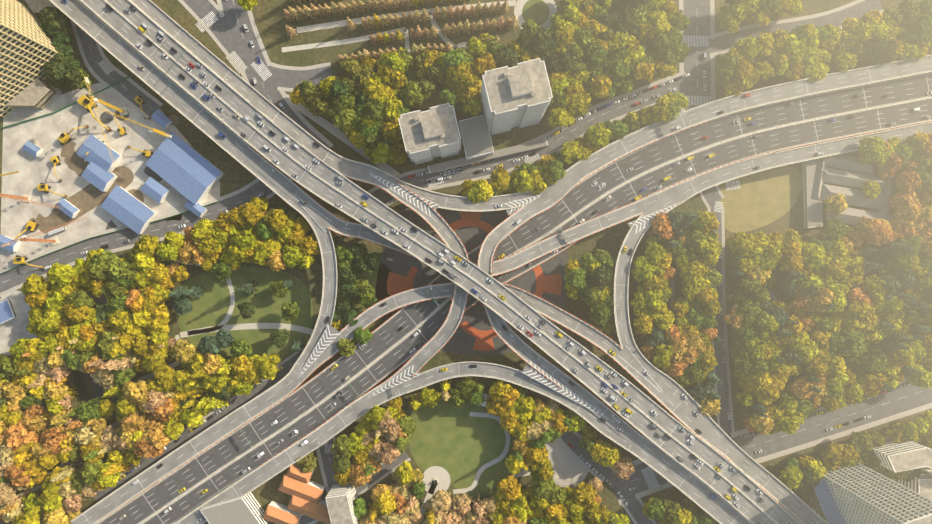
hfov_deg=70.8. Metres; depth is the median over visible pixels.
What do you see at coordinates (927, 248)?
tree
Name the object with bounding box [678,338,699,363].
tree
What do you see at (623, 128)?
tree
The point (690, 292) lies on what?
tree
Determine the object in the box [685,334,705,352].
tree
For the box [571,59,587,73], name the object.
tree
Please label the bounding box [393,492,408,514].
tree
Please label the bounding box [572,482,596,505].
tree
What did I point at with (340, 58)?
tree
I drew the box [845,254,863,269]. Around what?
tree
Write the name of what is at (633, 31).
tree
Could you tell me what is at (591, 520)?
tree
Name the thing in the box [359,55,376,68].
tree
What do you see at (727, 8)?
tree
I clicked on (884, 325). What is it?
tree
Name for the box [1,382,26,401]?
tree
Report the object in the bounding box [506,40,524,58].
tree
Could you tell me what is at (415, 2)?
tree
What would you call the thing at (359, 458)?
tree
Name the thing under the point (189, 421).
tree
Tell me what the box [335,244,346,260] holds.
tree
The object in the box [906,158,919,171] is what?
tree
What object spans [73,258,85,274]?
tree
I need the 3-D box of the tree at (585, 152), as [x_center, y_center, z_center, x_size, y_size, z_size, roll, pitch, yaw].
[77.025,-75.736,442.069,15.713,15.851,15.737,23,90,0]
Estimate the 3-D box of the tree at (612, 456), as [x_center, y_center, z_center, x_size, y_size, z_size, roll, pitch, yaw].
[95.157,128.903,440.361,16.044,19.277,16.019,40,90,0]
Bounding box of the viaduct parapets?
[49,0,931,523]
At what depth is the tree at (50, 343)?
430.43 m
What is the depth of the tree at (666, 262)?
432.66 m
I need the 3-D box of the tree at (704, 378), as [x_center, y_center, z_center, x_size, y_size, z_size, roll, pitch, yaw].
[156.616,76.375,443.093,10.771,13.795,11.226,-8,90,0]
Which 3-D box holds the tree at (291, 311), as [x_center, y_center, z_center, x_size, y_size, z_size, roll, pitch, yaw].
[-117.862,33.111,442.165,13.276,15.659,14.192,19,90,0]
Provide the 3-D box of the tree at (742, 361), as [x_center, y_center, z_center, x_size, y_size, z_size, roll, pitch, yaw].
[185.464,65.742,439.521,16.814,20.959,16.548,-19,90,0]
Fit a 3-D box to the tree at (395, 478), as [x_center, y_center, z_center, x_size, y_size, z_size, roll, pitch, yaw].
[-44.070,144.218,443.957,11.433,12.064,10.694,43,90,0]
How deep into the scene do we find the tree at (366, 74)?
434.74 m
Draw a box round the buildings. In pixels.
[0,0,931,523]
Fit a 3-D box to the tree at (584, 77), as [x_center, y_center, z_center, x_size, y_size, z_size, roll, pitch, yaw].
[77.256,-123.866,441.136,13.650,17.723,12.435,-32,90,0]
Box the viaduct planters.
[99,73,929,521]
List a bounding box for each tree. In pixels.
[0,354,17,377]
[0,373,13,378]
[0,377,11,382]
[0,378,12,386]
[0,397,7,406]
[0,397,7,418]
[0,419,5,427]
[0,428,6,445]
[0,434,5,440]
[0,441,16,464]
[0,461,13,469]
[0,476,9,483]
[0,482,17,506]
[0,490,29,514]
[0,501,21,522]
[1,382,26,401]
[2,410,22,427]
[3,464,30,486]
[4,421,28,450]
[5,404,22,411]
[7,387,26,407]
[8,338,29,360]
[9,481,29,490]
[10,446,32,469]
[11,354,23,371]
[12,375,20,383]
[12,511,40,523]
[14,497,24,513]
[15,431,39,451]
[16,368,32,375]
[16,440,36,452]
[18,360,35,375]
[19,372,38,391]
[19,391,36,409]
[19,456,46,476]
[20,338,44,361]
[21,273,48,294]
[21,414,39,430]
[22,468,52,475]
[22,491,43,511]
[23,402,45,421]
[24,287,48,309]
[24,476,34,488]
[24,505,47,517]
[25,385,42,399]
[26,315,39,334]
[27,304,45,317]
[27,380,42,387]
[28,309,44,322]
[29,504,44,515]
[30,414,46,424]
[30,438,55,460]
[32,356,50,373]
[32,470,47,485]
[34,397,46,407]
[35,371,46,385]
[35,421,50,439]
[36,452,58,469]
[37,314,64,335]
[37,331,51,340]
[37,335,59,357]
[37,385,45,393]
[38,23,53,39]
[38,447,52,453]
[38,481,64,504]
[39,8,49,22]
[41,6,64,24]
[41,427,66,454]
[41,475,50,483]
[41,506,69,523]
[42,6,61,25]
[42,61,65,81]
[42,381,67,400]
[42,408,51,422]
[42,495,63,512]
[43,21,63,36]
[44,307,65,318]
[44,376,67,385]
[45,290,65,309]
[45,362,70,382]
[46,75,63,87]
[46,262,77,286]
[46,348,65,367]
[46,399,65,414]
[47,284,52,296]
[49,466,69,484]
[50,13,70,35]
[50,33,72,45]
[50,282,71,295]
[50,411,65,427]
[50,461,82,481]
[51,386,77,399]
[51,405,73,424]
[52,46,69,61]
[53,325,70,345]
[54,447,69,462]
[55,312,71,330]
[57,43,73,55]
[57,394,71,410]
[58,430,73,450]
[58,479,76,498]
[61,67,83,89]
[61,349,82,370]
[61,444,73,452]
[62,56,70,69]
[62,293,71,306]
[62,301,90,324]
[62,341,72,349]
[62,423,76,444]
[62,466,79,482]
[63,494,81,512]
[64,55,76,63]
[64,411,76,426]
[65,60,82,70]
[65,417,90,429]
[66,510,81,523]
[67,290,94,308]
[67,323,81,345]
[68,278,80,292]
[68,402,85,416]
[68,444,81,461]
[69,338,78,343]
[69,472,86,493]
[72,337,97,353]
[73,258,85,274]
[73,266,95,290]
[74,425,94,445]
[75,403,100,425]
[76,358,83,371]
[78,69,91,89]
[78,324,98,345]
[78,350,97,364]
[78,443,103,464]
[78,459,104,485]
[78,492,92,499]
[80,483,98,496]
[81,308,95,323]
[81,310,97,326]
[82,352,101,373]
[83,448,108,459]
[84,248,103,266]
[85,416,111,425]
[87,397,102,416]
[88,253,118,279]
[88,277,106,294]
[88,281,102,296]
[88,320,108,334]
[88,359,105,366]
[88,434,102,447]
[89,250,119,264]
[90,363,111,385]
[90,418,107,436]
[91,482,107,489]
[92,304,108,328]
[95,462,120,487]
[96,346,122,361]
[97,329,117,352]
[97,447,109,454]
[98,399,115,417]
[100,278,125,297]
[100,359,120,368]
[100,369,117,389]
[100,425,118,448]
[101,395,118,398]
[102,462,132,476]
[103,341,127,359]
[103,386,120,398]
[103,386,122,395]
[104,308,111,321]
[105,256,127,278]
[105,294,129,313]
[107,310,133,333]
[107,441,117,450]
[107,448,124,463]
[108,357,131,371]
[109,367,136,387]
[111,430,126,450]
[114,273,127,286]
[115,390,138,416]
[115,411,123,422]
[117,331,135,351]
[117,426,137,444]
[119,262,136,285]
[119,399,129,405]
[119,409,140,433]
[121,278,138,290]
[122,351,132,361]
[122,380,147,402]
[123,286,134,294]
[124,411,139,422]
[124,451,142,465]
[125,289,141,308]
[125,325,140,337]
[126,250,136,263]
[126,438,142,457]
[128,292,144,312]
[128,312,132,323]
[128,353,141,367]
[130,270,149,288]
[130,334,150,355]
[130,428,148,440]
[131,251,154,273]
[132,245,139,253]
[132,308,152,328]
[132,436,164,458]
[133,357,142,371]
[134,234,160,258]
[135,412,151,431]
[136,336,147,346]
[137,391,154,413]
[141,327,148,335]
[141,355,166,372]
[142,294,162,312]
[142,390,166,414]
[142,422,170,449]
[143,286,164,302]
[143,413,157,425]
[146,264,170,288]
[146,316,168,334]
[146,379,161,392]
[147,330,168,351]
[147,342,168,356]
[148,283,170,300]
[149,257,165,270]
[149,346,173,360]
[152,303,169,320]
[153,365,175,390]
[153,396,174,422]
[155,380,173,393]
[156,241,178,261]
[158,336,176,349]
[159,273,175,289]
[160,418,183,440]
[163,388,177,398]
[164,231,184,250]
[165,262,183,280]
[165,307,173,324]
[165,395,176,410]
[166,403,184,421]
[168,285,188,298]
[168,390,187,402]
[171,338,195,362]
[171,369,194,392]
[173,264,188,282]
[173,297,192,314]
[177,242,196,264]
[177,397,196,408]
[179,406,203,427]
[182,226,194,238]
[182,285,203,297]
[182,361,190,369]
[182,396,201,408]
[183,387,202,399]
[184,235,192,244]
[185,372,200,391]
[187,244,205,264]
[187,350,204,366]
[189,352,205,373]
[189,401,213,416]
[191,218,214,241]
[191,366,208,377]
[192,232,203,246]
[195,392,216,409]
[196,391,215,405]
[197,234,218,256]
[198,335,219,354]
[199,377,210,391]
[200,256,215,272]
[200,375,227,394]
[204,353,220,375]
[204,393,228,409]
[205,383,211,388]
[210,248,222,262]
[210,354,225,376]
[211,224,229,245]
[212,261,231,280]
[213,212,232,232]
[214,243,227,249]
[214,329,234,348]
[215,383,230,399]
[217,357,234,373]
[218,370,231,381]
[220,249,240,266]
[224,208,241,227]
[226,241,245,260]
[228,225,241,236]
[228,372,240,387]
[228,383,235,395]
[229,230,241,244]
[230,339,251,357]
[231,261,241,269]
[231,355,256,379]
[233,230,254,251]
[234,378,253,395]
[236,280,257,295]
[237,0,257,10]
[237,202,262,226]
[237,302,255,319]
[240,223,256,231]
[241,250,254,262]
[243,367,261,383]
[247,235,260,252]
[248,354,257,359]
[249,196,268,210]
[252,243,273,265]
[253,353,280,379]
[255,217,274,240]
[257,237,282,255]
[263,209,288,233]
[266,250,287,271]
[267,235,285,246]
[268,206,288,218]
[269,279,287,297]
[269,329,289,348]
[275,219,293,243]
[280,302,299,321]
[281,243,303,267]
[282,278,295,290]
[283,9,294,21]
[285,25,297,38]
[286,210,298,221]
[287,230,304,245]
[288,6,299,20]
[288,236,304,248]
[290,85,303,104]
[291,337,306,351]
[292,216,309,236]
[296,5,306,19]
[296,82,305,91]
[296,453,316,472]
[297,253,315,268]
[298,233,319,255]
[299,80,316,103]
[301,98,311,108]
[303,5,312,18]
[308,96,327,116]
[310,3,321,17]
[314,85,324,99]
[318,4,326,15]
[318,76,336,97]
[322,100,331,117]
[324,3,332,16]
[326,79,348,102]
[326,106,337,119]
[331,1,338,16]
[331,98,339,112]
[331,320,342,329]
[331,453,351,473]
[332,108,356,134]
[332,309,343,321]
[333,434,351,456]
[334,469,350,485]
[335,92,350,106]
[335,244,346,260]
[336,75,356,90]
[336,299,353,315]
[337,93,356,110]
[337,259,352,272]
[337,267,355,284]
[337,338,355,356]
[338,1,347,14]
[338,54,343,63]
[339,282,352,291]
[340,58,361,79]
[340,283,354,296]
[341,307,358,326]
[344,248,354,261]
[345,2,353,12]
[346,128,363,145]
[347,17,355,29]
[348,288,360,303]
[348,431,365,455]
[349,86,360,96]
[349,242,367,260]
[349,463,371,487]
[351,0,359,13]
[351,53,357,59]
[351,111,363,130]
[351,279,370,290]
[352,257,369,274]
[352,449,369,465]
[353,136,365,148]
[353,326,372,344]
[353,498,367,518]
[354,422,372,436]
[355,92,372,108]
[355,102,364,112]
[356,69,372,89]
[357,0,365,12]
[357,51,363,60]
[357,63,374,78]
[357,286,375,305]
[358,515,374,523]
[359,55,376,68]
[360,77,384,98]
[360,111,381,128]
[360,123,381,139]
[360,267,374,277]
[360,457,374,473]
[361,17,369,28]
[361,430,374,447]
[361,440,374,453]
[362,413,372,430]
[362,512,379,523]
[363,49,370,56]
[363,146,376,161]
[364,99,385,123]
[364,132,382,147]
[364,252,381,268]
[364,298,377,307]
[364,405,386,430]
[364,463,378,475]
[365,0,373,12]
[366,16,374,28]
[366,456,381,472]
[368,438,385,461]
[369,34,376,44]
[369,500,379,519]
[371,50,378,60]
[371,141,394,163]
[371,483,393,503]
[372,0,379,10]
[372,72,382,87]
[373,13,382,27]
[373,429,384,437]
[373,436,382,443]
[373,490,396,514]
[374,410,392,431]
[375,136,394,148]
[375,517,387,523]
[376,32,384,43]
[376,51,390,65]
[376,93,388,105]
[376,416,399,436]
[377,62,400,86]
[377,85,394,98]
[378,48,384,58]
[378,442,400,465]
[379,0,386,10]
[380,14,387,27]
[380,511,399,523]
[382,96,402,120]
[382,118,402,141]
[383,32,390,43]
[383,421,399,442]
[384,484,397,493]
[385,0,393,9]
[385,405,400,421]
[386,51,405,72]
[386,141,407,164]
[387,13,395,26]
[388,396,402,407]
[389,31,395,41]
[390,442,405,454]
[391,0,400,9]
[391,72,406,89]
[391,104,411,123]
[391,479,400,493]
[392,87,402,96]
[392,468,401,483]
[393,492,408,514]
[394,13,401,24]
[395,29,404,42]
[395,48,412,72]
[395,506,410,519]
[396,406,404,417]
[396,415,415,435]
[396,428,406,439]
[396,433,412,449]
[396,461,414,484]
[396,516,412,523]
[398,80,423,105]
[398,484,412,499]
[399,0,406,7]
[401,12,408,24]
[406,0,412,8]
[407,11,415,23]
[407,70,416,80]
[407,494,417,508]
[407,508,423,523]
[408,395,420,409]
[409,28,416,40]
[409,468,423,484]
[409,481,425,498]
[409,502,419,514]
[410,56,423,73]
[411,43,418,57]
[412,0,419,6]
[414,9,421,22]
[414,77,437,99]
[414,392,425,404]
[415,25,423,39]
[415,68,428,80]
[418,44,424,53]
[418,49,430,60]
[419,387,441,407]
[421,8,430,21]
[422,27,430,38]
[422,49,438,71]
[423,506,436,523]
[424,513,441,523]
[425,43,432,49]
[426,495,439,508]
[427,63,447,83]
[429,509,447,515]
[430,25,438,37]
[430,489,452,511]
[432,43,438,51]
[433,6,441,21]
[436,52,445,68]
[437,88,457,109]
[438,44,445,52]
[439,512,460,523]
[440,7,447,20]
[440,379,451,390]
[440,390,450,400]
[441,23,450,36]
[443,49,468,73]
[444,42,452,51]
[445,60,469,84]
[445,81,461,92]
[446,504,456,514]
[447,5,455,19]
[448,65,473,89]
[448,388,464,407]
[450,23,457,36]
[450,88,461,102]
[450,511,467,523]
[451,493,470,508]
[454,6,461,18]
[455,102,471,115]
[456,21,465,35]
[456,48,465,53]
[456,378,475,398]
[456,502,470,515]
[460,60,473,68]
[460,93,482,114]
[461,4,469,17]
[461,83,480,104]
[461,179,473,196]
[462,52,473,64]
[463,19,471,35]
[463,72,481,91]
[465,179,480,203]
[465,381,485,405]
[465,512,477,523]
[466,36,488,57]
[468,4,475,16]
[471,22,477,34]
[471,493,484,518]
[472,51,494,77]
[474,379,484,390]
[474,516,489,523]
[475,1,482,16]
[475,179,493,201]
[476,20,483,33]
[478,33,494,42]
[480,496,496,517]
[481,3,488,15]
[482,18,490,32]
[486,40,503,60]
[486,396,504,414]
[488,1,496,14]
[488,510,502,523]
[489,19,498,30]
[489,379,513,402]
[490,167,510,193]
[493,35,500,45]
[493,181,503,195]
[494,0,501,14]
[494,494,505,509]
[495,406,509,416]
[496,16,504,31]
[496,480,521,501]
[497,47,519,67]
[498,475,520,499]
[499,421,517,433]
[499,500,515,518]
[500,382,519,407]
[500,408,520,427]
[501,0,509,13]
[502,179,514,193]
[502,512,520,523]
[504,16,511,29]
[505,455,524,474]
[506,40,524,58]
[509,383,527,397]
[509,396,525,411]
[509,445,522,461]
[509,499,533,522]
[510,15,517,28]
[510,176,518,192]
[511,165,519,177]
[511,169,533,192]
[512,422,529,440]
[512,437,528,457]
[516,37,532,57]
[517,396,535,413]
[517,412,532,422]
[518,51,531,62]
[518,162,537,174]
[518,484,526,505]
[519,18,539,44]
[520,419,533,429]
[523,459,528,470]
[523,485,533,501]
[524,440,548,464]
[526,421,542,439]
[528,437,545,448]
[528,516,549,523]
[529,27,550,52]
[529,459,554,480]
[529,463,551,480]
[529,494,550,511]
[530,52,540,59]
[530,170,546,194]
[530,507,544,519]
[531,476,554,488]
[532,404,552,423]
[533,398,545,413]
[533,479,553,498]
[536,164,544,175]
[536,164,557,185]
[537,155,555,165]
[538,420,553,438]
[539,49,555,62]
[540,430,551,441]
[543,427,561,442]
[543,514,567,523]
[545,52,564,73]
[545,482,566,504]
[545,503,563,520]
[546,158,566,181]
[546,399,559,414]
[547,106,574,127]
[548,72,564,85]
[548,89,569,109]
[549,12,562,28]
[549,28,556,39]
[550,77,569,91]
[550,152,565,164]
[550,414,568,433]
[554,18,575,30]
[554,27,575,46]
[554,408,565,420]
[555,45,567,54]
[555,50,577,71]
[556,517,564,523]
[558,6,566,13]
[558,75,570,83]
[559,1,569,7]
[560,141,581,163]
[561,0,575,3]
[561,3,580,22]
[561,502,568,517]
[562,93,584,114]
[562,410,571,429]
[563,64,571,75]
[563,259,579,274]
[564,41,583,59]
[564,84,586,96]
[564,265,586,288]
[564,283,578,299]
[564,497,583,515]
[565,487,576,504]
[566,409,587,432]
[569,77,583,92]
[569,507,584,521]
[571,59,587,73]
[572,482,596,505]
[572,519,588,523]
[573,71,589,85]
[574,0,581,9]
[574,26,594,47]
[574,137,591,160]
[577,10,586,26]
[577,286,596,301]
[578,90,591,115]
[578,260,591,275]
[578,298,591,308]
[578,433,599,452]
[579,279,592,289]
[580,137,596,152]
[580,285,601,304]
[581,0,596,8]
[581,5,594,18]
[581,252,597,263]
[582,426,595,439]
[582,501,598,518]
[583,16,591,27]
[583,38,595,52]
[583,133,605,151]
[583,270,591,279]
[584,59,595,69]
[585,122,611,146]
[586,44,608,65]
[587,63,604,86]
[587,75,611,97]
[587,260,601,277]
[588,19,608,40]
[588,302,609,325]
[588,477,602,491]
[588,512,601,523]
[589,4,608,19]
[590,265,613,283]
[590,443,609,463]
[591,277,607,290]
[591,495,601,506]
[593,0,603,5]
[594,249,606,264]
[594,440,607,450]
[595,38,613,53]
[596,12,608,24]
[598,28,614,40]
[598,503,609,521]
[599,283,613,300]
[599,305,613,325]
[599,442,620,466]
[599,515,618,523]
[600,0,613,10]
[602,9,622,29]
[603,57,630,79]
[603,85,615,98]
[603,119,621,140]
[603,293,613,311]
[603,318,616,335]
[604,253,615,268]
[605,250,613,269]
[607,41,618,57]
[607,44,629,63]
[607,269,614,284]
[608,511,629,523]
[610,76,626,90]
[610,455,634,479]
[611,0,626,9]
[612,31,635,47]
[613,22,625,33]
[613,120,628,140]
[618,76,634,94]
[622,113,641,130]
[624,0,648,7]
[624,50,636,67]
[624,111,637,129]
[625,4,648,27]
[625,27,639,39]
[625,39,639,50]
[626,63,635,78]
[627,45,644,65]
[628,125,644,133]
[630,290,650,312]
[632,256,654,282]
[633,1,650,16]
[633,57,654,81]
[633,308,649,316]
[633,314,653,334]
[634,326,645,336]
[636,106,654,126]
[637,32,652,45]
[637,283,648,291]
[638,53,653,63]
[639,335,655,346]
[640,21,655,39]
[640,42,650,49]
[640,344,655,359]
[641,44,648,54]
[641,498,657,517]
[641,499,652,513]
[642,274,665,290]
[644,242,665,266]
[645,236,662,247]
[645,288,662,308]
[645,327,665,346]
[646,497,665,519]
[647,9,672,32]
[648,0,664,12]
[648,43,657,60]
[648,302,667,318]
[649,263,664,275]
[650,96,671,122]
[650,212,671,232]
[651,332,662,338]
[652,61,659,77]
[652,309,674,329]
[652,344,674,369]
[653,31,669,50]
[653,220,674,240]
[654,56,666,71]
[656,46,680,64]
[656,354,674,374]
[658,63,676,78]
[660,93,680,107]
[660,252,671,268]
[660,291,669,302]
[661,0,677,13]
[661,330,675,344]
[662,238,684,260]
[662,281,672,296]
[662,498,681,520]
[663,324,681,344]
[664,266,677,281]
[665,27,683,47]
[666,7,676,21]
[667,240,679,248]
[668,11,683,29]
[668,98,679,119]
[668,209,685,232]
[668,359,687,376]
[668,373,689,387]
[670,339,690,362]
[671,42,684,55]
[671,246,686,261]
[671,300,689,317]
[671,508,692,523]
[672,8,683,25]
[673,92,688,108]
[673,230,684,238]
[674,234,686,247]
[674,254,688,269]
[675,316,691,326]
[676,296,691,311]
[677,321,698,335]
[678,43,690,62]
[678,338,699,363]
[679,262,704,281]
[680,15,689,30]
[680,332,686,339]
[681,218,690,230]
[681,280,698,300]
[681,498,698,513]
[682,211,699,222]
[682,274,711,294]
[683,249,700,261]
[683,295,698,306]
[685,229,708,250]
[685,308,705,328]
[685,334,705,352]
[686,365,704,382]
[686,382,709,404]
[687,214,705,232]
[690,259,708,268]
[690,304,701,309]
[690,352,704,368]
[690,514,700,523]
[695,288,716,307]
[696,236,721,260]
[697,288,717,305]
[697,350,717,371]
[697,510,717,523]
[698,265,707,277]
[698,331,711,345]
[699,211,716,226]
[699,327,717,341]
[699,395,720,416]
[700,253,717,266]
[700,315,717,329]
[700,371,707,382]
[702,299,721,316]
[703,267,722,287]
[704,220,719,233]
[704,371,722,384]
[705,344,713,354]
[706,384,720,399]
[708,231,716,239]
[711,336,721,341]
[716,54,739,70]
[717,67,735,82]
[718,5,740,28]
[719,12,739,33]
[723,80,743,96]
[723,308,742,328]
[725,0,739,7]
[725,231,753,256]
[727,47,747,62]
[729,1,751,20]
[729,252,747,267]
[730,288,751,304]
[730,328,743,344]
[732,349,753,372]
[733,71,755,89]
[734,36,759,60]
[734,50,749,66]
[734,62,754,79]
[735,310,754,326]
[735,324,757,340]
[735,391,754,407]
[736,299,760,316]
[737,256,753,273]
[737,374,757,395]
[739,275,761,296]
[740,0,760,13]
[740,407,752,417]
[741,404,767,417]
[742,397,767,412]
[743,416,757,432]
[744,254,763,274]
[744,332,760,341]
[745,266,771,284]
[745,337,767,362]
[746,8,770,26]
[747,231,770,253]
[747,241,765,258]
[747,370,772,391]
[748,409,775,434]
[749,360,769,373]
[750,54,764,66]
[750,290,764,302]
[751,287,769,303]
[752,65,760,83]
[752,309,770,331]
[754,58,772,75]
[755,385,779,405]
[756,32,775,57]
[757,0,781,14]
[757,331,772,344]
[759,255,777,270]
[759,302,778,315]
[759,314,779,336]
[760,65,775,79]
[762,272,777,287]
[764,46,781,64]
[764,241,784,261]
[764,345,773,361]
[765,404,786,423]
[766,353,786,372]
[767,29,790,52]
[767,232,781,240]
[769,362,788,380]
[769,374,786,390]
[769,425,778,433]
[770,343,786,356]
[771,333,779,345]
[772,51,789,69]
[772,267,805,283]
[772,300,789,315]
[772,306,789,327]
[773,263,784,276]
[774,59,789,75]
[774,408,803,433]
[775,328,791,336]
[776,0,793,17]
[776,354,784,361]
[777,391,792,405]
[778,278,798,297]
[778,336,794,349]
[778,396,798,410]
[778,466,802,489]
[780,235,802,249]
[780,240,801,260]
[780,256,804,272]
[781,314,802,336]
[782,350,805,363]
[783,33,801,56]
[784,63,803,80]
[784,362,799,378]
[784,458,800,470]
[785,228,801,240]
[785,275,803,283]
[785,332,809,350]
[785,383,795,398]
[788,0,802,15]
[788,298,805,318]
[788,318,798,325]
[789,51,804,68]
[790,26,806,39]
[790,340,819,364]
[790,376,815,399]
[790,480,815,500]
[792,294,803,307]
[792,362,803,375]
[793,37,807,49]
[793,368,820,381]
[793,377,820,391]
[794,398,812,418]
[795,290,813,313]
[798,455,814,467]
[799,467,819,487]
[800,45,823,63]
[800,241,815,258]
[800,273,824,289]
[800,314,815,328]
[801,61,820,82]
[801,262,813,276]
[801,325,814,335]
[802,23,819,45]
[802,243,827,268]
[802,280,822,300]
[805,28,819,46]
[805,358,828,377]
[805,367,828,386]
[806,312,823,322]
[806,459,827,481]
[807,398,816,414]
[809,238,824,246]
[809,267,822,276]
[809,285,834,312]
[809,394,823,409]
[810,329,831,349]
[811,382,829,397]
[813,63,829,79]
[814,25,828,45]
[814,316,833,332]
[815,237,833,253]
[815,348,830,363]
[817,41,825,47]
[818,46,830,63]
[819,252,831,269]
[820,256,844,278]
[820,347,834,358]
[821,23,833,31]
[821,396,841,411]
[821,442,843,466]
[822,37,835,52]
[822,276,838,290]
[822,459,839,471]
[823,217,849,239]
[823,303,835,310]
[824,193,848,213]
[824,353,846,376]
[824,383,845,406]
[825,287,846,313]
[825,375,842,392]
[826,239,847,257]
[827,254,843,259]
[827,312,843,334]
[828,26,842,45]
[828,331,849,353]
[829,44,838,60]
[829,372,849,384]
[833,50,856,71]
[833,280,848,292]
[834,39,849,55]
[834,268,854,287]
[834,349,848,353]
[837,257,849,266]
[837,392,847,408]
[838,235,853,254]
[839,443,856,462]
[839,454,863,467]
[840,309,865,330]
[841,17,859,32]
[841,30,861,46]
[841,326,855,334]
[841,349,858,356]
[842,260,865,284]
[843,329,866,355]
[843,367,856,386]
[844,354,863,371]
[844,382,863,401]
[844,389,857,404]
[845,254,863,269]
[846,226,864,246]
[847,287,872,305]
[847,299,875,323]
[848,41,863,56]
[849,245,864,257]
[849,281,861,289]
[849,430,874,453]
[854,21,872,41]
[855,216,875,237]
[856,43,866,61]
[856,136,886,162]
[856,371,867,383]
[858,12,873,22]
[858,153,876,163]
[858,385,867,403]
[859,282,871,293]
[859,319,879,341]
[859,347,887,374]
[860,451,881,470]
[861,315,879,332]
[861,375,881,397]
[862,180,880,199]
[862,246,877,254]
[862,274,877,287]
[863,235,875,244]
[863,259,883,270]
[863,339,870,347]
[865,277,889,299]
[865,371,886,389]
[866,343,873,350]
[866,365,886,373]
[868,20,888,40]
[869,9,883,22]
[869,220,893,245]
[869,431,885,446]
[870,330,884,343]
[871,299,885,312]
[873,218,891,241]
[873,338,909,350]
[874,25,895,42]
[874,274,900,300]
[875,39,898,65]
[875,142,895,167]
[875,312,895,323]
[876,162,896,177]
[876,240,909,252]
[878,319,893,329]
[878,329,889,338]
[879,376,898,388]
[881,12,889,22]
[881,384,893,390]
[882,140,889,157]
[882,299,906,317]
[882,360,900,380]
[884,318,902,336]
[884,422,904,442]
[884,468,898,479]
[885,6,904,26]
[885,16,899,30]
[885,152,905,171]
[885,296,902,308]
[887,189,916,206]
[887,332,913,342]
[887,351,910,371]
[888,137,901,146]
[888,471,908,481]
[889,26,899,35]
[889,266,915,289]
[889,469,913,476]
[890,227,904,241]
[890,342,917,367]
[891,40,904,61]
[891,213,908,229]
[891,241,915,262]
[893,143,913,167]
[893,202,921,220]
[893,312,904,322]
[894,171,905,189]
[894,253,919,273]
[895,170,921,192]
[895,217,916,228]
[895,421,917,441]
[896,29,911,42]
[896,292,915,301]
[896,324,913,342]
[896,372,905,383]
[897,235,921,258]
[898,0,913,8]
[899,334,924,341]
[900,4,920,27]
[900,43,921,59]
[900,227,919,237]
[901,366,922,374]
[902,134,918,151]
[902,285,923,303]
[904,338,926,360]
[905,194,921,205]
[905,468,920,481]
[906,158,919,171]
[907,363,931,388]
[907,422,919,442]
[909,14,931,34]
[909,322,931,332]
[910,262,927,277]
[911,31,931,46]
[911,131,929,152]
[911,150,931,172]
[912,169,931,191]
[912,322,928,337]
[913,276,931,293]
[914,219,927,231]
[914,418,929,437]
[915,0,931,14]
[915,227,928,248]
[916,356,930,364]
[917,41,930,58]
[917,171,931,192]
[917,187,931,203]
[917,198,931,220]
[918,251,923,258]
[918,332,931,351]
[918,436,926,446]
[919,253,931,271]
[919,411,931,425]
[920,239,931,257]
[921,224,931,240]
[922,133,931,157]
[922,435,930,442]
[924,357,931,371]
[925,157,931,172]
[925,341,931,357]
[925,424,931,437]
[925,437,931,448]
[928,36,931,53]
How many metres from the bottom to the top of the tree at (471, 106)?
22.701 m
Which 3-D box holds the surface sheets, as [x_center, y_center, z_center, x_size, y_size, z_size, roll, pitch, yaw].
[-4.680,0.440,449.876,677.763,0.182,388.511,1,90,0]
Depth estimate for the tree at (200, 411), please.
434.26 m
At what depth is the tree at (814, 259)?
432.38 m
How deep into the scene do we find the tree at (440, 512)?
437.00 m
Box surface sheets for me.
[0,0,931,523]
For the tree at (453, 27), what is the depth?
442.84 m
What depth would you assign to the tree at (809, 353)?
431.34 m
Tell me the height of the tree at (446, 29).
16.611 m
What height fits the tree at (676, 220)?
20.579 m
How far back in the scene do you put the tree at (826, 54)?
437.06 m
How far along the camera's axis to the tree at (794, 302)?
435.90 m
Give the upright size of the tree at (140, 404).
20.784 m
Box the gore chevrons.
[292,173,680,418]
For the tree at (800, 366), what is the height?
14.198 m
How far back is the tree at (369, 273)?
439.46 m
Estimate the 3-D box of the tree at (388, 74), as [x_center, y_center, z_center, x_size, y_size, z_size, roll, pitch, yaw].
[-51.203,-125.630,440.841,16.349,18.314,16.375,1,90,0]
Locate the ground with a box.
[0,0,931,523]
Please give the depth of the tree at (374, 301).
439.38 m
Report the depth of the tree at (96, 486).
434.95 m
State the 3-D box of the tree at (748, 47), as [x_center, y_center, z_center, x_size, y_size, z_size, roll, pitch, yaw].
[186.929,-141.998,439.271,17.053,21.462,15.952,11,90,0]
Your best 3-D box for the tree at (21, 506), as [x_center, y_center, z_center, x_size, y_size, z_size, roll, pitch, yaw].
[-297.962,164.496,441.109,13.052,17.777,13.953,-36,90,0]
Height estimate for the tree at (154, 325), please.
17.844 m
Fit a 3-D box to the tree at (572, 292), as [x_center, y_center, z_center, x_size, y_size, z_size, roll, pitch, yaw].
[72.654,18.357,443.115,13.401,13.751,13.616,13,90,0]
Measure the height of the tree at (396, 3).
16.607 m
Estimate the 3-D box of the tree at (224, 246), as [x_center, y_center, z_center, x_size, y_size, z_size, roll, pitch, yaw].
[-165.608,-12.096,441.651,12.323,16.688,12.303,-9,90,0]
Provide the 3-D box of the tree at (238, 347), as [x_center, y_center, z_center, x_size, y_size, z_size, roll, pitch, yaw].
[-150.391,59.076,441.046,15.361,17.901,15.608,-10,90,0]
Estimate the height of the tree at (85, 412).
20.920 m
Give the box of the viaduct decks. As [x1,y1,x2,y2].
[51,0,931,523]
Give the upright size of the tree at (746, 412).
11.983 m
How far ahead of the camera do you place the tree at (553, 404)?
437.64 m
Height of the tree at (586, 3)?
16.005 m
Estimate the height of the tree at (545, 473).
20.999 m
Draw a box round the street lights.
[116,7,865,523]
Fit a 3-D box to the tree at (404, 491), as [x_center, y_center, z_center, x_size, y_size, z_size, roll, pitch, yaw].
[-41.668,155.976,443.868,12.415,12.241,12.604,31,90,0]
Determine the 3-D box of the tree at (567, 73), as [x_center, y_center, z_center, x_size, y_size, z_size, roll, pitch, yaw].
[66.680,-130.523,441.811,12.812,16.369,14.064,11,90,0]

